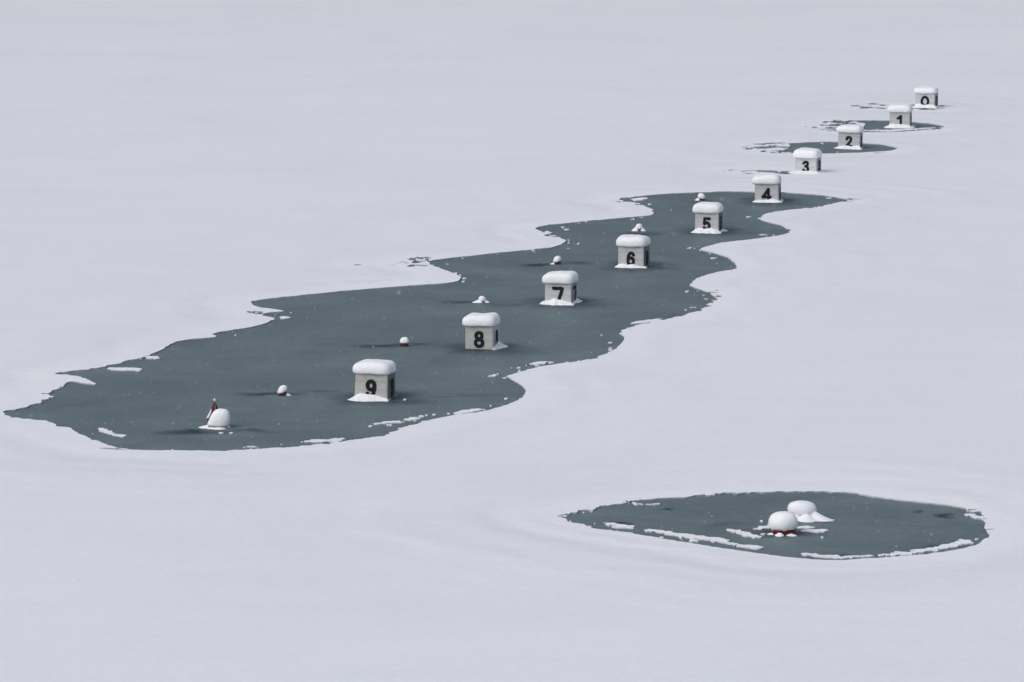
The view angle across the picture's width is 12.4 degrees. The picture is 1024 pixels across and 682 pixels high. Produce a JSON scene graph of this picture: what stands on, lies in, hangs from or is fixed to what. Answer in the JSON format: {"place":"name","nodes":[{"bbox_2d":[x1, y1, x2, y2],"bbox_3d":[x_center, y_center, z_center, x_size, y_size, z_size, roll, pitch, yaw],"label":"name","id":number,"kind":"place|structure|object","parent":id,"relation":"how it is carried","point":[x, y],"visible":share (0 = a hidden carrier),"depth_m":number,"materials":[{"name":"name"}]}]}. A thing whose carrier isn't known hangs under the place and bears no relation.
{"place":"outdoors","nodes":[
{"label":"outdoors","id":0,"kind":"place"},
{"bbox_2d":[3,104,988,559],"bbox_3d":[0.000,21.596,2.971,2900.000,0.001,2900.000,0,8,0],"label":"water","id":1,"kind":"structure","parent":0,"point":[311,352],"depth_m":154.35,"materials":[{"name":"liquid"}]},
{"bbox_2d":[98,428,126,437],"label":"snow strip","id":2,"kind":"object","parent":1,"relation":"on","point":[105,431],"visible":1,"depth_m":139.97,"materials":[{"name":"white snow"}]},
{"bbox_2d":[107,367,141,371],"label":"snow strip","id":3,"kind":"object","parent":1,"relation":"on","point":[125,369],"visible":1,"depth_m":152.98,"materials":[{"name":"white snow"}]},
{"bbox_2d":[199,399,229,429],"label":"flag float","id":4,"kind":"object","parent":1,"relation":"on","point":[218,419],"visible":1,"depth_m":140.90,"materials":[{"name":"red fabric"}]},
{"bbox_2d":[277,385,290,395],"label":"lane buoy","id":5,"kind":"object","parent":1,"relation":"on","point":[282,389],"visible":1,"depth_m":147.46,"materials":[{"name":"red plastic"}]},
{"bbox_2d":[348,359,395,401],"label":"numbered box","id":6,"kind":"object","parent":1,"relation":"on","point":[378,375],"visible":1,"depth_m":146.53,"materials":[{"name":"white concrete"}]},
{"bbox_2d":[374,421,404,424],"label":"snow strip","id":7,"kind":"object","parent":1,"relation":"on","point":[390,422],"visible":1,"depth_m":141.89,"materials":[{"name":"white snow"}]},
{"bbox_2d":[400,337,408,346],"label":"lane buoy","id":8,"kind":"object","parent":1,"relation":"on","point":[404,341],"visible":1,"depth_m":158.53,"materials":[{"name":"red plastic"}]},
{"bbox_2d":[403,417,420,420],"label":"snow strip","id":9,"kind":"object","parent":1,"relation":"on","point":[412,418],"visible":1,"depth_m":142.67,"materials":[{"name":"white snow"}]},
{"bbox_2d":[472,296,488,302],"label":"lane buoy","id":10,"kind":"object","parent":1,"relation":"on","point":[481,299],"visible":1,"depth_m":169.95,"materials":[{"name":"red plastic"}]},
{"bbox_2d":[462,312,507,349],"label":"numbered box","id":11,"kind":"object","parent":1,"relation":"on","point":[485,327],"visible":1,"depth_m":157.76,"materials":[{"name":"white concrete"}]},
{"bbox_2d":[529,361,548,364],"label":"snow strip","id":12,"kind":"object","parent":1,"relation":"on","point":[539,363],"visible":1,"depth_m":154.34,"materials":[{"name":"white snow"}]},
{"bbox_2d":[551,256,560,264],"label":"lane buoy","id":13,"kind":"object","parent":1,"relation":"on","point":[556,260],"visible":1,"depth_m":181.27,"materials":[{"name":"red plastic"}]},
{"bbox_2d":[140,107,978,558],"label":"snow crumbs","id":14,"kind":"object","parent":1,"relation":"on","point":[754,547],"visible":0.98,"depth_m":127.62,"materials":[{"name":"white snow"}]},
{"bbox_2d":[540,271,581,305],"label":"numbered box","id":15,"kind":"object","parent":1,"relation":"on","point":[560,287],"visible":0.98,"depth_m":169.51,"materials":[{"name":"white concrete"}]},
{"bbox_2d":[605,522,634,528],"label":"snow strip","id":16,"kind":"object","parent":1,"relation":"on","point":[617,526],"visible":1,"depth_m":124.23,"materials":[{"name":"white snow"}]},
{"bbox_2d":[615,234,650,267],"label":"numbered box","id":17,"kind":"object","parent":1,"relation":"on","point":[633,251],"visible":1,"depth_m":180.26,"materials":[{"name":"white concrete"}]},
{"bbox_2d":[631,224,645,230],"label":"lane buoy","id":18,"kind":"object","parent":1,"relation":"on","point":[638,227],"visible":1,"depth_m":192.50,"materials":[{"name":"red plastic"}]},
{"bbox_2d":[631,197,647,200],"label":"snow strip","id":19,"kind":"object","parent":1,"relation":"on","point":[639,199],"visible":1,"depth_m":204.30,"materials":[{"name":"white snow"}]},
{"bbox_2d":[644,529,738,545],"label":"snow strip","id":20,"kind":"object","parent":1,"relation":"on","point":[700,537],"visible":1,"depth_m":122.70,"materials":[{"name":"white snow"}]},
{"bbox_2d":[695,193,704,200],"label":"lane buoy","id":21,"kind":"object","parent":1,"relation":"on","point":[701,196],"visible":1,"depth_m":204.04,"materials":[{"name":"red plastic"}]},
{"bbox_2d":[691,202,727,233],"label":"numbered box","id":22,"kind":"object","parent":1,"relation":"on","point":[708,217],"visible":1,"depth_m":191.91,"materials":[{"name":"white concrete"}]},
{"bbox_2d":[726,529,761,538],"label":"snow strip","id":23,"kind":"object","parent":1,"relation":"on","point":[744,534],"visible":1,"depth_m":123.20,"materials":[{"name":"white snow"}]},
{"bbox_2d":[753,524,770,529],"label":"snow strip","id":24,"kind":"object","parent":1,"relation":"on","point":[763,527],"visible":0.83,"depth_m":124.08,"materials":[{"name":"white snow"}]},
{"bbox_2d":[752,173,783,202],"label":"numbered box","id":25,"kind":"object","parent":1,"relation":"on","point":[769,185],"visible":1,"depth_m":203.26,"materials":[{"name":"white concrete"}]},
{"bbox_2d":[767,511,797,536],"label":"mooring buoy","id":26,"kind":"object","parent":1,"relation":"on","point":[781,523],"visible":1,"depth_m":123.06,"materials":[{"name":"red plastic"}]},
{"bbox_2d":[797,526,814,529],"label":"snow strip","id":27,"kind":"object","parent":1,"relation":"on","point":[805,527],"visible":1,"depth_m":124.08,"materials":[{"name":"white snow"}]},
{"bbox_2d":[787,500,829,521],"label":"mooring buoy","id":28,"kind":"object","parent":1,"relation":"on","point":[803,511],"visible":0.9,"depth_m":125.37,"materials":[{"name":"red plastic"}]},
{"bbox_2d":[800,529,827,532],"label":"snow strip","id":29,"kind":"object","parent":1,"relation":"on","point":[817,530],"visible":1,"depth_m":123.64,"materials":[{"name":"white snow"}]},
{"bbox_2d":[834,124,863,149],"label":"numbered box","id":30,"kind":"object","parent":1,"relation":"on","point":[850,136],"visible":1,"depth_m":226.98,"materials":[{"name":"white concrete"}]},
{"bbox_2d":[864,127,935,131],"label":"snow strip","id":31,"kind":"object","parent":1,"relation":"on","point":[894,130],"visible":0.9,"depth_m":236.43,"materials":[{"name":"white snow"}]},
{"bbox_2d":[884,104,915,128],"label":"numbered box","id":32,"kind":"object","parent":1,"relation":"on","point":[900,115],"visible":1,"depth_m":237.94,"materials":[{"name":"white concrete"}]},
{"bbox_2d":[878,539,973,556],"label":"snow strip","id":33,"kind":"object","parent":1,"relation":"on","point":[959,542],"visible":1,"depth_m":120.90,"materials":[{"name":"white snow"}]},
{"bbox_2d":[0,0,1023,681],"bbox_3d":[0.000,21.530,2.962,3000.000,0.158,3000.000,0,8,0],"label":"ground","id":34,"kind":"structure","parent":0,"point":[182,122],"depth_m":162.85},
{"bbox_2d":[788,147,826,173],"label":"numbered box","id":35,"kind":"object","parent":34,"relation":"on","point":[808,161],"visible":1,"depth_m":215.12,"materials":[{"name":"white concrete"}]},
{"bbox_2d":[913,86,940,107],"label":"numbered box","id":36,"kind":"object","parent":34,"relation":"on","point":[927,97],"visible":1,"depth_m":248.91,"materials":[{"name":"white concrete"}]}
]}

